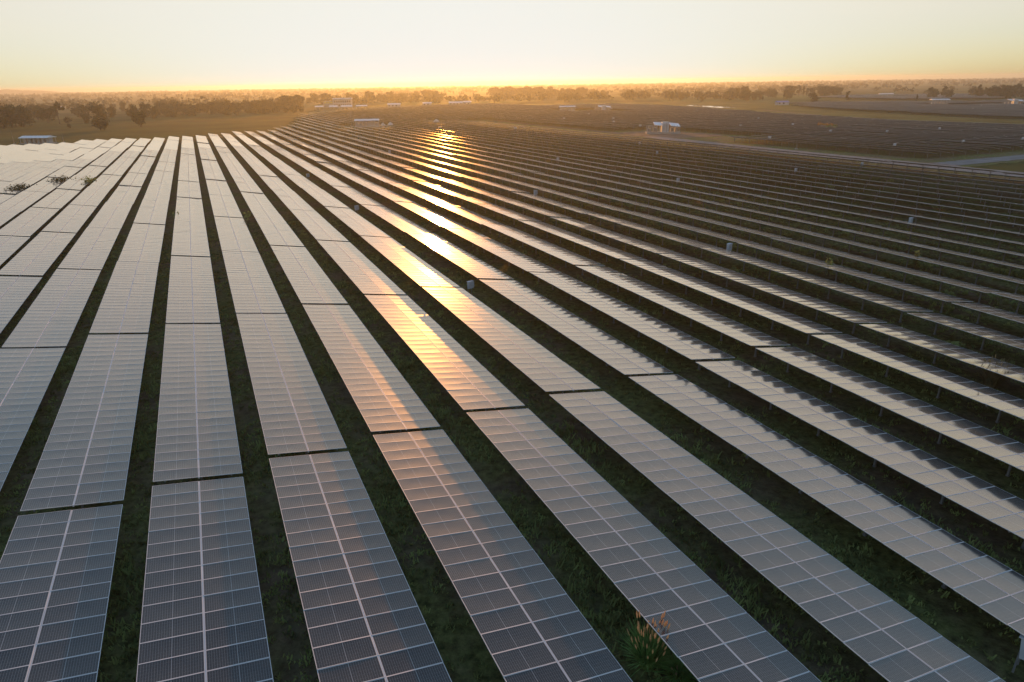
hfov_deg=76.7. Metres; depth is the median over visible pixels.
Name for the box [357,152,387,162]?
solar table
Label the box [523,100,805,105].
meadow
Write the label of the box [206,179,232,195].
solar table
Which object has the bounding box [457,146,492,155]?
solar table
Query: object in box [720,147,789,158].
solar table
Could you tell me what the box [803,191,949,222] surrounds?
solar table
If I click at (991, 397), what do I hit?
solar table
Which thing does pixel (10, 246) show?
solar table
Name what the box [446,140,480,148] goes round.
solar table
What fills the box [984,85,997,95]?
tree
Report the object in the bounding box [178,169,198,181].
solar table
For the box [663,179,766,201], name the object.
solar table
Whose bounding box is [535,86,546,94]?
tree
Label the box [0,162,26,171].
solar table
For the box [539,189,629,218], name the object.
solar table
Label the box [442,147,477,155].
solar table
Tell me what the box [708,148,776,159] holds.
solar table
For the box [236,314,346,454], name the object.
solar table
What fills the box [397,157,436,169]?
solar table
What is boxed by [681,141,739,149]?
solar table
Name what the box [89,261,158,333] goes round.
solar table
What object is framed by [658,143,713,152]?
solar table
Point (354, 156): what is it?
solar table
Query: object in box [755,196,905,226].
solar table
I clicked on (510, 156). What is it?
solar table
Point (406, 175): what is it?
solar table
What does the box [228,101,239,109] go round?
tree
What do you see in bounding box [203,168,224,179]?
solar table
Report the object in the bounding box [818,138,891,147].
solar table
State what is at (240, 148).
solar table
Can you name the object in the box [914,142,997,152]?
solar table
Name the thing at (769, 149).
solar table
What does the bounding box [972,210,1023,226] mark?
solar table
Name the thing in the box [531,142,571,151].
solar table
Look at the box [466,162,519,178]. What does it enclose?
solar table
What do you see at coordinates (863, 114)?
meadow
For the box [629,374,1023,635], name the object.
solar table
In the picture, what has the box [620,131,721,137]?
station yard
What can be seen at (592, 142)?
solar table
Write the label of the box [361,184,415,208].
solar table
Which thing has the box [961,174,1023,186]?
solar table
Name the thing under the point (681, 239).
solar table
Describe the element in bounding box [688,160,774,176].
solar table
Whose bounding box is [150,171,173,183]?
solar table
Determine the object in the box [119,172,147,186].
solar table
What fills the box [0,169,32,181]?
solar table
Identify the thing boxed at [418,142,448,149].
solar table
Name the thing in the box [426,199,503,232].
solar table
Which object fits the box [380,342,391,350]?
bush
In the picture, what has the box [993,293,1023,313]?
solar table
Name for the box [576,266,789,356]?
solar table
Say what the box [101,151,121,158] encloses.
solar table
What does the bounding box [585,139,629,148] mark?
solar table
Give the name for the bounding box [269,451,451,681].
solar table
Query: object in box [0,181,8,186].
solar table
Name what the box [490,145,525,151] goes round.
solar table
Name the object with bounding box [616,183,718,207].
solar table
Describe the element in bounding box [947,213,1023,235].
solar table
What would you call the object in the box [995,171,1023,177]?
solar table
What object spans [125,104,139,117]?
tree
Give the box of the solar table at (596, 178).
[554,170,625,188]
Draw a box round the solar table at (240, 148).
[232,145,249,151]
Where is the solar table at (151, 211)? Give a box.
[133,199,168,224]
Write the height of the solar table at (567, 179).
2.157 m
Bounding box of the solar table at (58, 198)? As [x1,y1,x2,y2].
[32,189,79,208]
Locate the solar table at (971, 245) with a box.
[867,225,1023,260]
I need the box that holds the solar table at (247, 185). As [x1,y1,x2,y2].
[233,177,262,192]
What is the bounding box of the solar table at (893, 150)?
[849,146,935,157]
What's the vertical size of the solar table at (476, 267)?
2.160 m
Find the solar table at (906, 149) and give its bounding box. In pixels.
[864,145,948,155]
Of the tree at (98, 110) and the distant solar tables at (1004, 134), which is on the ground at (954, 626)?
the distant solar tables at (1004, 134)
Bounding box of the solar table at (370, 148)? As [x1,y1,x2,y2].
[358,145,384,154]
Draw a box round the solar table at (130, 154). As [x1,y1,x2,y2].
[120,150,139,157]
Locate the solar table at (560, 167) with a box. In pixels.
[525,159,582,172]
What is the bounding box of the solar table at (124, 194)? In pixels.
[107,185,140,203]
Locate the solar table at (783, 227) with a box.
[677,204,820,241]
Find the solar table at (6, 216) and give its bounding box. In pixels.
[0,210,20,225]
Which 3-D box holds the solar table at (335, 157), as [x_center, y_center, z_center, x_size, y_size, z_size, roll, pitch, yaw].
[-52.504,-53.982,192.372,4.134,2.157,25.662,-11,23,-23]
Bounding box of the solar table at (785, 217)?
[703,201,850,235]
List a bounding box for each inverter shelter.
[19,136,58,143]
[354,119,379,126]
[559,106,575,110]
[929,99,950,103]
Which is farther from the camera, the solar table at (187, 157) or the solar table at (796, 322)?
the solar table at (187, 157)
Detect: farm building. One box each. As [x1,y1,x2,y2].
[387,103,400,106]
[449,101,462,104]
[775,101,788,104]
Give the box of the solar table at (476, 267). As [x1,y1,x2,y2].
[406,232,512,288]
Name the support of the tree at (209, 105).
on the meadow at (159, 126)
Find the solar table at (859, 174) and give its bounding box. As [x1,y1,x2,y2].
[802,167,913,186]
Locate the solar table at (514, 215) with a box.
[456,196,539,228]
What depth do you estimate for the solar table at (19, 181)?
142.54 m
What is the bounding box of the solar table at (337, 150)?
[326,147,350,156]
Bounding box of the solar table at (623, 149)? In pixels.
[600,146,643,155]
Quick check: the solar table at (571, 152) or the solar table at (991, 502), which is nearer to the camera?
the solar table at (991, 502)
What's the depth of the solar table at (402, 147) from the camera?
225.33 m
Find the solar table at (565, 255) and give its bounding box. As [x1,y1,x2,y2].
[483,224,604,274]
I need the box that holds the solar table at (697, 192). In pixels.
[639,181,742,204]
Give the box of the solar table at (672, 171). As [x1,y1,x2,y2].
[635,165,713,179]
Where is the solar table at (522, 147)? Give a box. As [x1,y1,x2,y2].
[503,144,541,152]
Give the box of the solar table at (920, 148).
[874,144,962,154]
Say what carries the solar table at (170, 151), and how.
on the ground at (954, 626)
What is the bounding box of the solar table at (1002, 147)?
[921,141,1009,151]
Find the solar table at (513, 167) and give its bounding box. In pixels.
[487,161,542,177]
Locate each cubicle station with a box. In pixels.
[594,105,610,109]
[645,122,680,133]
[1002,99,1022,103]
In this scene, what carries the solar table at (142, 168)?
on the ground at (954, 626)
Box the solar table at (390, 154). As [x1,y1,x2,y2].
[374,150,408,162]
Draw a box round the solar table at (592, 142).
[573,140,617,145]
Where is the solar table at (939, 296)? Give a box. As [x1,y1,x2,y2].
[736,242,973,312]
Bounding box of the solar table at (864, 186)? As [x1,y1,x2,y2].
[763,170,874,191]
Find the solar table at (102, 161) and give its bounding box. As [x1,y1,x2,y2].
[90,157,114,166]
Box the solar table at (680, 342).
[530,272,734,369]
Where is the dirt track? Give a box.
[766,110,892,119]
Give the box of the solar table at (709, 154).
[680,150,744,162]
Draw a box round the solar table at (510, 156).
[488,152,531,163]
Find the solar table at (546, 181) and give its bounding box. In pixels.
[508,173,579,191]
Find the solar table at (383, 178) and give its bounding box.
[359,170,402,188]
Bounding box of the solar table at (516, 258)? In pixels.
[446,228,561,281]
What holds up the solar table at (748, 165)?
on the ground at (954, 626)
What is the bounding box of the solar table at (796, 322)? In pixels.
[620,259,841,344]
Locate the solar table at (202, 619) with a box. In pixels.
[136,477,273,681]
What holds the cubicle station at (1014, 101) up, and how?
on the ground at (954, 626)
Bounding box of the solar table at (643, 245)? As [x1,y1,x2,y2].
[551,217,683,262]
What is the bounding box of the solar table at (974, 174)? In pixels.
[868,161,985,176]
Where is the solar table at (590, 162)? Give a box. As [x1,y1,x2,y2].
[562,157,615,168]
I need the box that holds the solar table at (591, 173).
[573,168,648,183]
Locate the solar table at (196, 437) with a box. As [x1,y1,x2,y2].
[153,324,242,481]
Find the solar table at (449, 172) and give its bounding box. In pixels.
[427,166,474,178]
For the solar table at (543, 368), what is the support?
on the ground at (954, 626)
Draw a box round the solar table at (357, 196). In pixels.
[332,186,383,211]
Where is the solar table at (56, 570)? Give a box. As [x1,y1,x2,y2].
[0,504,122,681]
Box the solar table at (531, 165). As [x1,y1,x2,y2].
[506,160,561,173]
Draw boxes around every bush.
[3,182,43,194]
[47,175,75,183]
[81,176,96,185]
[127,625,139,652]
[243,211,250,224]
[253,427,263,438]
[313,365,328,374]
[323,369,338,377]
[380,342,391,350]
[423,395,443,406]
[513,513,527,536]
[731,265,741,272]
[825,258,832,275]
[841,231,849,235]
[913,250,920,267]
[925,334,951,343]
[940,290,955,295]
[951,341,967,347]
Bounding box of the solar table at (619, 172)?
[593,167,668,183]
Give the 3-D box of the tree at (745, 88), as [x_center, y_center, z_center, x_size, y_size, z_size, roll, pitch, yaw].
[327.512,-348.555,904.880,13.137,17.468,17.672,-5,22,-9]
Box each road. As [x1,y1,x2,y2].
[491,120,658,136]
[649,137,1023,176]
[933,155,1023,165]
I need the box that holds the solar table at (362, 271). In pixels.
[317,240,405,294]
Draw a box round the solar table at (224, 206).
[209,194,242,217]
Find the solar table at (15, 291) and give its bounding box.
[0,276,41,332]
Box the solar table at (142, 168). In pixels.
[129,163,151,173]
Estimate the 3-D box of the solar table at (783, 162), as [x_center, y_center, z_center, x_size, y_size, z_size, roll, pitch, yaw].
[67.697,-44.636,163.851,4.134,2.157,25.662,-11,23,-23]
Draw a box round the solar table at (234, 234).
[214,216,257,251]
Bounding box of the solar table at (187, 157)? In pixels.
[180,154,195,161]
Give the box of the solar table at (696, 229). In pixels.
[617,210,758,251]
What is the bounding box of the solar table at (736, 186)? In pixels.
[683,177,790,200]
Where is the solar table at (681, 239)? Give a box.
[585,213,722,257]
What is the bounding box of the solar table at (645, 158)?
[615,154,672,167]
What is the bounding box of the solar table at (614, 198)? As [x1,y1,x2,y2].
[566,187,659,214]
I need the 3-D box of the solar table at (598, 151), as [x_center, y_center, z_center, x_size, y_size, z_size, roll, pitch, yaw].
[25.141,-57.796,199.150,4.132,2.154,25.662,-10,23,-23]
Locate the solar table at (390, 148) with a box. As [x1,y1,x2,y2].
[373,144,401,150]
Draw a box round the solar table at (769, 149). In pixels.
[734,146,804,155]
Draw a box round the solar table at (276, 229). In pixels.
[252,212,303,245]
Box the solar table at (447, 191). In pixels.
[412,180,470,203]
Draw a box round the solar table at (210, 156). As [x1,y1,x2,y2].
[200,152,215,159]
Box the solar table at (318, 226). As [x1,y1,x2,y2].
[290,209,347,241]
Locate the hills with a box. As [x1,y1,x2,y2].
[0,89,66,93]
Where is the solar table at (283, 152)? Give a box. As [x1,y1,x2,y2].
[274,149,294,157]
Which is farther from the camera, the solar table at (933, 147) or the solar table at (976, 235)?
the solar table at (933, 147)
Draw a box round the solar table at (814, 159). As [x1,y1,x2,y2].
[770,154,859,168]
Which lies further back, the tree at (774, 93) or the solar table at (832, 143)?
the tree at (774, 93)
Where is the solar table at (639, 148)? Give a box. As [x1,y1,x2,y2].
[613,145,662,154]
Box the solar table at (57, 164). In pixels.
[41,159,71,168]
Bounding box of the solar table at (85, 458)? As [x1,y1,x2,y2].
[20,334,147,511]
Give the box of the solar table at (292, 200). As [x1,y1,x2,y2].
[272,189,314,210]
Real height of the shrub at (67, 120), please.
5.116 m
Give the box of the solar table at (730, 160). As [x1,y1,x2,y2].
[725,158,804,172]
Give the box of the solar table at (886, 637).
[549,391,1004,681]
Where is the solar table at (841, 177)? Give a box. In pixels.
[783,169,895,189]
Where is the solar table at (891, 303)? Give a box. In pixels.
[702,248,931,322]
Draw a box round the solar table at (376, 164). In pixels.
[358,159,396,173]
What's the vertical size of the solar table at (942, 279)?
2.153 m
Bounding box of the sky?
[0,0,1023,91]
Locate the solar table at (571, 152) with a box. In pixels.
[553,148,604,159]
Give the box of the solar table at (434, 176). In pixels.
[402,167,446,184]
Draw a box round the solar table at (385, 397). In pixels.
[302,304,439,432]
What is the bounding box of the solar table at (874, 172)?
[818,165,932,184]
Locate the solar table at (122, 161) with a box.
[113,157,135,165]
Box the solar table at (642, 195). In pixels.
[592,185,689,210]
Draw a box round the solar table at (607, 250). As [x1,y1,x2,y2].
[518,220,646,268]
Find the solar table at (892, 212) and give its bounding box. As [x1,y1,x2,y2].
[779,193,928,225]
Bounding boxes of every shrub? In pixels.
[64,117,71,122]
[290,105,297,112]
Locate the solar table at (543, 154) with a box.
[521,150,565,162]
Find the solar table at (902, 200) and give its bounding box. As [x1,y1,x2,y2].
[824,188,975,218]
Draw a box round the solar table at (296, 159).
[284,155,309,167]
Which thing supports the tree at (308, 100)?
on the ground at (954, 626)
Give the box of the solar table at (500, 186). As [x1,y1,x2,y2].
[462,176,529,198]
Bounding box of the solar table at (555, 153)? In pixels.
[537,149,577,158]
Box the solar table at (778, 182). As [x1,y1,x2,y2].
[725,173,835,195]
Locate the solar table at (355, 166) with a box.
[339,161,372,175]
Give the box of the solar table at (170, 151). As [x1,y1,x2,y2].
[162,149,176,154]
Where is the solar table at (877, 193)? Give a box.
[847,186,1000,215]
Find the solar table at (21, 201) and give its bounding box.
[0,191,47,211]
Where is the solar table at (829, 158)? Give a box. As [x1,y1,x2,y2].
[785,153,872,166]
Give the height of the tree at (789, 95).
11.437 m
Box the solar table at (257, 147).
[249,145,266,150]
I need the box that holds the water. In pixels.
[686,105,734,107]
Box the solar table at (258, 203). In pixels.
[241,192,278,213]
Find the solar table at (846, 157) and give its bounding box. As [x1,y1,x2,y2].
[799,152,887,164]
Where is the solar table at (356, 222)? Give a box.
[325,207,389,236]
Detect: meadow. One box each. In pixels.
[0,111,313,145]
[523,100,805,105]
[652,104,1023,123]
[972,161,1023,171]
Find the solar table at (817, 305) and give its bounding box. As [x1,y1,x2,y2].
[660,254,886,333]
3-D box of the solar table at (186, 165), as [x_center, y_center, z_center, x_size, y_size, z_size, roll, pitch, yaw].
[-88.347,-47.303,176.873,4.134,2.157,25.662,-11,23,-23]
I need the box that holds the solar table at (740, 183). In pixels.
[703,175,809,198]
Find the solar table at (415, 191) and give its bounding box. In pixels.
[387,182,445,206]
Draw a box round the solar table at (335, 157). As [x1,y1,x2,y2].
[322,153,350,165]
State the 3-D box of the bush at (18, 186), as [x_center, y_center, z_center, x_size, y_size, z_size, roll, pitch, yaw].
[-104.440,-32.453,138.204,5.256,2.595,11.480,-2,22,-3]
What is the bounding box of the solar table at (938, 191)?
[888,182,1023,205]
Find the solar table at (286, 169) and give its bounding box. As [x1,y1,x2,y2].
[273,164,302,175]
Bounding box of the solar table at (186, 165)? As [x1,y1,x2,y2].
[179,160,197,170]
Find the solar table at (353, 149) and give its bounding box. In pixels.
[341,146,366,154]
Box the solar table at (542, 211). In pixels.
[484,194,571,225]
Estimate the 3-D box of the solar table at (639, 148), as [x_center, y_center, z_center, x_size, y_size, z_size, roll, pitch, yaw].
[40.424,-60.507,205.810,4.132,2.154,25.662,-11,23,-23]
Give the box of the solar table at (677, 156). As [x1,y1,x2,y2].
[647,152,707,163]
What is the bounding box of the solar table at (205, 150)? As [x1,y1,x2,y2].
[198,147,212,153]
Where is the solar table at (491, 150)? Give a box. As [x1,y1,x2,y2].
[472,145,507,154]
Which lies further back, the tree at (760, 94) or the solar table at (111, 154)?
the tree at (760, 94)
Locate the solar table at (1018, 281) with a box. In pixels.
[805,233,1023,293]
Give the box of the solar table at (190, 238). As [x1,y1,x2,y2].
[171,219,209,256]
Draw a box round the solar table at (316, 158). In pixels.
[303,154,330,166]
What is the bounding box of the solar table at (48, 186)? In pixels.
[24,177,64,191]
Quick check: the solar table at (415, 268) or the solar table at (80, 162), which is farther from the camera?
the solar table at (80, 162)
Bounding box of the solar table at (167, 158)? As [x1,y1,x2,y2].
[159,154,175,162]
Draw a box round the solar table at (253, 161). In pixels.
[243,157,264,165]
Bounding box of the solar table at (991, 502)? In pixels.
[696,360,1023,549]
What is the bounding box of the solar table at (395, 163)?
[376,158,413,170]
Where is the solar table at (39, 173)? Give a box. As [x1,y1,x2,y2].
[19,167,57,179]
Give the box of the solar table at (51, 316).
[2,269,100,347]
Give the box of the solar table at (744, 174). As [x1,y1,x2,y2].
[670,162,751,175]
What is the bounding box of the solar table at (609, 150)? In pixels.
[586,147,634,157]
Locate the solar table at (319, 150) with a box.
[308,147,330,157]
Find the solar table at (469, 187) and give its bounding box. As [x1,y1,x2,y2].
[437,178,500,201]
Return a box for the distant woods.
[0,77,1023,110]
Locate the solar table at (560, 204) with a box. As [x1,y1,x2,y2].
[513,192,601,221]
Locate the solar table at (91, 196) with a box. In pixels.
[70,186,110,205]
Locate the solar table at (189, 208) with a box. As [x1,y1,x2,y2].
[175,197,204,220]
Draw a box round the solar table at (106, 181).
[90,174,121,187]
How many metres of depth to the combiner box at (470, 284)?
66.22 m
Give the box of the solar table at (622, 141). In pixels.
[602,139,646,146]
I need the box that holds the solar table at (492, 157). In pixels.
[470,153,515,162]
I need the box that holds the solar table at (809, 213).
[728,198,878,231]
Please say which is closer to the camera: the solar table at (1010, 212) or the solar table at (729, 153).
the solar table at (1010, 212)
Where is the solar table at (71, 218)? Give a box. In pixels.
[42,204,96,232]
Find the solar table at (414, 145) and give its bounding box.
[404,143,433,150]
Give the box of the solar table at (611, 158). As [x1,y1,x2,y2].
[599,155,652,168]
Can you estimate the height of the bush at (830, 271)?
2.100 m
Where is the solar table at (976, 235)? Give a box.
[896,221,1023,248]
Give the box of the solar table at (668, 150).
[626,144,679,152]
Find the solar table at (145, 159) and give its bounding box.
[136,156,155,164]
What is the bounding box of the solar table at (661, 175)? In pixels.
[612,165,687,183]
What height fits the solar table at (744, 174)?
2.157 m
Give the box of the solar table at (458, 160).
[436,155,476,168]
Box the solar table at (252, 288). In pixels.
[222,251,285,313]
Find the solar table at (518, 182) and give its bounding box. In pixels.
[486,175,555,196]
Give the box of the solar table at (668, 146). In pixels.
[641,143,695,150]
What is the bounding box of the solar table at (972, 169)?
[884,160,994,175]
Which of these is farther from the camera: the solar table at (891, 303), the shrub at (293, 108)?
the shrub at (293, 108)
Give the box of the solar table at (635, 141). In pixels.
[612,138,657,146]
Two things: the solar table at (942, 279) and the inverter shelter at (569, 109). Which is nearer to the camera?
the solar table at (942, 279)
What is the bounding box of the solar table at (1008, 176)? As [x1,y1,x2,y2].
[978,172,1023,182]
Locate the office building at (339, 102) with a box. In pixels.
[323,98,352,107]
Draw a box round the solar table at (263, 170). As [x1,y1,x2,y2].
[250,165,277,176]
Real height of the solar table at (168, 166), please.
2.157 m
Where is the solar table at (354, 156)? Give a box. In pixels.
[339,152,370,164]
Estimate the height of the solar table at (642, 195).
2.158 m
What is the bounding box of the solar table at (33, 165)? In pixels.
[16,161,49,169]
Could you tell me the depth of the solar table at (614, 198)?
113.60 m
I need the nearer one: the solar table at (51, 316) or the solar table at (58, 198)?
the solar table at (51, 316)
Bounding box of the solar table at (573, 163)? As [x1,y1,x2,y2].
[545,158,605,171]
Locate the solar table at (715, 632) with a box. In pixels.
[467,408,820,681]
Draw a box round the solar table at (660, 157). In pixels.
[630,153,691,164]
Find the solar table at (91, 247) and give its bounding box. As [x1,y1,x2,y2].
[58,227,120,269]
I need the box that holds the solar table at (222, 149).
[215,146,231,152]
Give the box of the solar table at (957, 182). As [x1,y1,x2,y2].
[927,178,1023,197]
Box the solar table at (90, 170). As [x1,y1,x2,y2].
[76,165,105,176]
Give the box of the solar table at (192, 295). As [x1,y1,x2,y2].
[166,256,219,323]
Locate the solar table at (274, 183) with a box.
[259,175,292,190]
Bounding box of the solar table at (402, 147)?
[387,143,417,152]
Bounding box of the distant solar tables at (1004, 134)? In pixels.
[0,93,1023,163]
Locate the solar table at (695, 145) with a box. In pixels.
[666,141,724,150]
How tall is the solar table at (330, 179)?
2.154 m
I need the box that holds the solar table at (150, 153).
[141,149,158,156]
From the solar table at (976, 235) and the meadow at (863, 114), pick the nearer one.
the solar table at (976, 235)
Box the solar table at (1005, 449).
[756,347,1023,476]
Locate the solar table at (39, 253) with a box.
[0,232,75,276]
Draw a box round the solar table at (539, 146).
[517,143,554,152]
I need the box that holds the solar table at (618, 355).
[479,279,672,384]
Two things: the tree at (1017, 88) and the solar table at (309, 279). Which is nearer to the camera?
the solar table at (309, 279)
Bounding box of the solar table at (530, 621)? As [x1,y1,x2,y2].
[373,429,632,681]
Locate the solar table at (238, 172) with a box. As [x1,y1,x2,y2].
[226,166,251,178]
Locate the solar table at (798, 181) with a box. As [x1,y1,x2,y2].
[743,172,855,193]
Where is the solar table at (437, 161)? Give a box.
[415,156,457,169]
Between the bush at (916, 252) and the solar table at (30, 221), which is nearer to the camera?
the bush at (916, 252)
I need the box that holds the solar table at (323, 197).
[301,187,348,207]
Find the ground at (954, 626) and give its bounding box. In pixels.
[0,78,1023,681]
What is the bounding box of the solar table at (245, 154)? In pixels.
[237,150,255,157]
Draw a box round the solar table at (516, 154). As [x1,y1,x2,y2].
[504,151,549,161]
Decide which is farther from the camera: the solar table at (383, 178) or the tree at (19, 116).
the tree at (19, 116)
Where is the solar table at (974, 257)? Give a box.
[838,229,1023,275]
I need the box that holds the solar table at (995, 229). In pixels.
[923,217,1023,236]
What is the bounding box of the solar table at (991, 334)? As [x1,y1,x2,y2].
[908,313,1023,349]
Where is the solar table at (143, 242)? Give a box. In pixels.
[118,223,164,261]
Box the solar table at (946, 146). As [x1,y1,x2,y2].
[900,143,985,153]
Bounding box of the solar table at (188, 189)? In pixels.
[177,181,201,198]
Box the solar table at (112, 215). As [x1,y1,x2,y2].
[88,202,132,228]
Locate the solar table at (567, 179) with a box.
[531,172,598,188]
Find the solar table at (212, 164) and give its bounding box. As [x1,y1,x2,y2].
[201,159,219,168]
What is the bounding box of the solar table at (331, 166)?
[317,162,350,176]
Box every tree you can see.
[0,105,12,127]
[0,108,12,127]
[0,115,9,128]
[3,103,19,126]
[9,107,30,126]
[13,107,35,125]
[26,106,39,119]
[34,107,54,122]
[48,101,64,123]
[70,103,80,117]
[78,105,90,118]
[81,114,89,122]
[88,104,109,118]
[89,101,104,110]
[90,115,109,129]
[105,106,115,117]
[109,103,116,110]
[119,101,125,111]
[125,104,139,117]
[131,109,146,126]
[138,102,151,116]
[148,106,158,118]
[159,102,169,113]
[175,102,185,114]
[193,104,202,112]
[200,103,205,112]
[204,101,217,113]
[215,101,227,109]
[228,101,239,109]
[242,102,254,109]
[253,100,262,108]
[261,99,272,108]
[274,101,281,110]
[278,95,298,106]
[280,100,286,106]
[295,94,304,108]
[305,97,312,104]
[310,93,319,103]
[318,93,327,103]
[320,95,328,101]
[363,91,374,98]
[385,91,394,99]
[419,90,429,98]
[486,87,496,95]
[506,87,514,94]
[520,87,529,95]
[526,88,533,95]
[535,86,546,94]
[579,88,588,95]
[728,87,740,92]
[741,85,750,91]
[743,90,751,100]
[758,91,765,99]
[766,89,773,96]
[770,89,777,97]
[784,85,797,95]
[785,90,792,98]
[808,87,815,96]
[808,92,820,101]
[816,86,822,95]
[819,86,829,95]
[833,87,842,94]
[926,87,938,96]
[940,86,947,95]
[945,89,954,98]
[968,87,977,94]
[974,87,985,95]
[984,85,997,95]
[990,86,1004,96]
[1002,85,1009,94]
[1005,90,1013,98]
[1006,85,1017,96]
[1013,85,1023,96]
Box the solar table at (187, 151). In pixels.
[181,148,194,154]
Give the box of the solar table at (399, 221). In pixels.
[362,205,431,240]
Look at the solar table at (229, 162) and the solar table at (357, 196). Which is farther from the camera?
the solar table at (229, 162)
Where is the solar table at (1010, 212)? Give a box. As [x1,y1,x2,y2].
[995,207,1023,218]
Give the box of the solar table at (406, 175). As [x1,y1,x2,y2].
[382,168,429,183]
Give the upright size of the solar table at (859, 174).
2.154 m
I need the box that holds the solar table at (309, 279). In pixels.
[270,245,347,304]
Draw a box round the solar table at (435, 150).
[426,148,455,157]
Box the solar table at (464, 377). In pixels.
[365,295,524,410]
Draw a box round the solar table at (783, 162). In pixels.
[739,157,825,170]
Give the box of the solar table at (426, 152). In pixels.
[408,148,443,155]
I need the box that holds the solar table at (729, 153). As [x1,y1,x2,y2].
[691,148,759,159]
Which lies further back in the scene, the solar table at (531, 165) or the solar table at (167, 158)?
the solar table at (167, 158)
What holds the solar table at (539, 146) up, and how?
on the ground at (954, 626)
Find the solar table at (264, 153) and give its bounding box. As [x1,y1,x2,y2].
[255,150,274,156]
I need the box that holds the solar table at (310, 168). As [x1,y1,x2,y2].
[295,162,327,176]
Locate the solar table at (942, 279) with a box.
[772,238,1007,302]
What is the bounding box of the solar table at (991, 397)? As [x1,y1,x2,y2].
[812,334,1023,422]
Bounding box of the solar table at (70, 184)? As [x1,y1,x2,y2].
[57,175,94,189]
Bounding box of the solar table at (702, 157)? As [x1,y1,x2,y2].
[663,151,729,162]
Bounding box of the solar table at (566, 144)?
[544,141,585,149]
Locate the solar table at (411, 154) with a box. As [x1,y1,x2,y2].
[391,149,426,160]
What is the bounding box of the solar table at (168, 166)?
[155,161,174,171]
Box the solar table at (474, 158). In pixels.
[455,154,492,164]
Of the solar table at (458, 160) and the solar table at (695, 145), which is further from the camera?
the solar table at (695, 145)
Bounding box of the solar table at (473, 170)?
[446,164,496,180]
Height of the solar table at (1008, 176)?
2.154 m
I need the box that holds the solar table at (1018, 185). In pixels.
[945,176,1023,192]
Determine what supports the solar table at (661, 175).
on the ground at (954, 626)
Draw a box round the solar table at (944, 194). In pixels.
[869,184,1015,212]
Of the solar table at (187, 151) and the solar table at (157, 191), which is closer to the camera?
the solar table at (157, 191)
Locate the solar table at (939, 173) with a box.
[852,163,968,179]
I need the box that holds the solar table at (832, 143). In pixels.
[795,140,867,148]
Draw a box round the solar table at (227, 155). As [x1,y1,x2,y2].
[219,152,236,159]
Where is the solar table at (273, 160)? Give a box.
[263,156,286,164]
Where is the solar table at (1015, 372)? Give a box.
[859,324,1023,382]
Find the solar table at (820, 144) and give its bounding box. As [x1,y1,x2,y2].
[786,141,854,150]
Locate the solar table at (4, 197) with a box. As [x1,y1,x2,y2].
[0,194,14,203]
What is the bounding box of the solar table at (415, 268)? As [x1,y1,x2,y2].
[361,236,459,287]
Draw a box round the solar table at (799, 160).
[754,155,840,169]
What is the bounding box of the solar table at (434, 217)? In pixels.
[394,201,469,236]
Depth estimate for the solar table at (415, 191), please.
124.36 m
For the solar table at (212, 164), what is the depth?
177.91 m
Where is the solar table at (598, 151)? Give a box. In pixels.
[568,147,620,158]
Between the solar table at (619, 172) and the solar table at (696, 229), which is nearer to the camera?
the solar table at (696, 229)
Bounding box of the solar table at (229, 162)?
[222,158,242,167]
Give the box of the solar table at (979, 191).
[908,180,1023,202]
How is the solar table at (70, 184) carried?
on the ground at (954, 626)
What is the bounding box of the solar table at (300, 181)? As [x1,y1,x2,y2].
[285,174,320,188]
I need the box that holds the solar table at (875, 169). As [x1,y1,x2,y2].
[836,164,948,182]
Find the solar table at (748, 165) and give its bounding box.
[708,160,787,175]
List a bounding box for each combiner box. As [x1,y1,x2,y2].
[466,280,473,293]
[726,243,732,249]
[907,217,913,227]
[1011,634,1023,672]
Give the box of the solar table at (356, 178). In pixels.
[335,171,376,188]
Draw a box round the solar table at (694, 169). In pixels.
[654,163,734,180]
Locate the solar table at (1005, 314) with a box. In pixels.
[953,303,1023,337]
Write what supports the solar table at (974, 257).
on the ground at (954, 626)
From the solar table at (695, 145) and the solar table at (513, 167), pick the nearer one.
the solar table at (513, 167)
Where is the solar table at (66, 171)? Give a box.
[47,166,81,178]
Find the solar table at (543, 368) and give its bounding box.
[422,287,599,393]
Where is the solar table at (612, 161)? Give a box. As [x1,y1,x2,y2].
[581,156,642,168]
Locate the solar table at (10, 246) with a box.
[0,236,29,264]
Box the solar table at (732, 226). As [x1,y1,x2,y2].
[648,207,791,246]
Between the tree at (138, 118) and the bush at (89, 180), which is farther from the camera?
the tree at (138, 118)
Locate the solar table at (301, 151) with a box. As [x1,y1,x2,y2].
[291,148,313,158]
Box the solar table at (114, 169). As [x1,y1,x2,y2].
[102,164,128,175]
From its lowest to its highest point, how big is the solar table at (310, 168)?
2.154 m
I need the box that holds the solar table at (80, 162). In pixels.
[65,158,92,167]
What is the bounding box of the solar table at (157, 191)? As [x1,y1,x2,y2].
[143,182,171,200]
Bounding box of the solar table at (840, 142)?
[808,139,878,147]
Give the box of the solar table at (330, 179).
[311,172,350,190]
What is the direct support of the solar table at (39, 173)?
on the ground at (954, 626)
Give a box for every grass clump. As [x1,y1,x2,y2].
[617,610,677,675]
[645,637,697,681]
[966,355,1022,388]
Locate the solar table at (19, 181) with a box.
[0,178,38,194]
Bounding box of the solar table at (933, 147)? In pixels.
[888,143,975,154]
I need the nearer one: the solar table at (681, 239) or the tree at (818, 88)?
the solar table at (681, 239)
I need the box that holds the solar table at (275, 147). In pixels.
[266,144,284,153]
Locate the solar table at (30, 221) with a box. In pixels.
[0,207,59,236]
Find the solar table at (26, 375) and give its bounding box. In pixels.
[0,348,64,490]

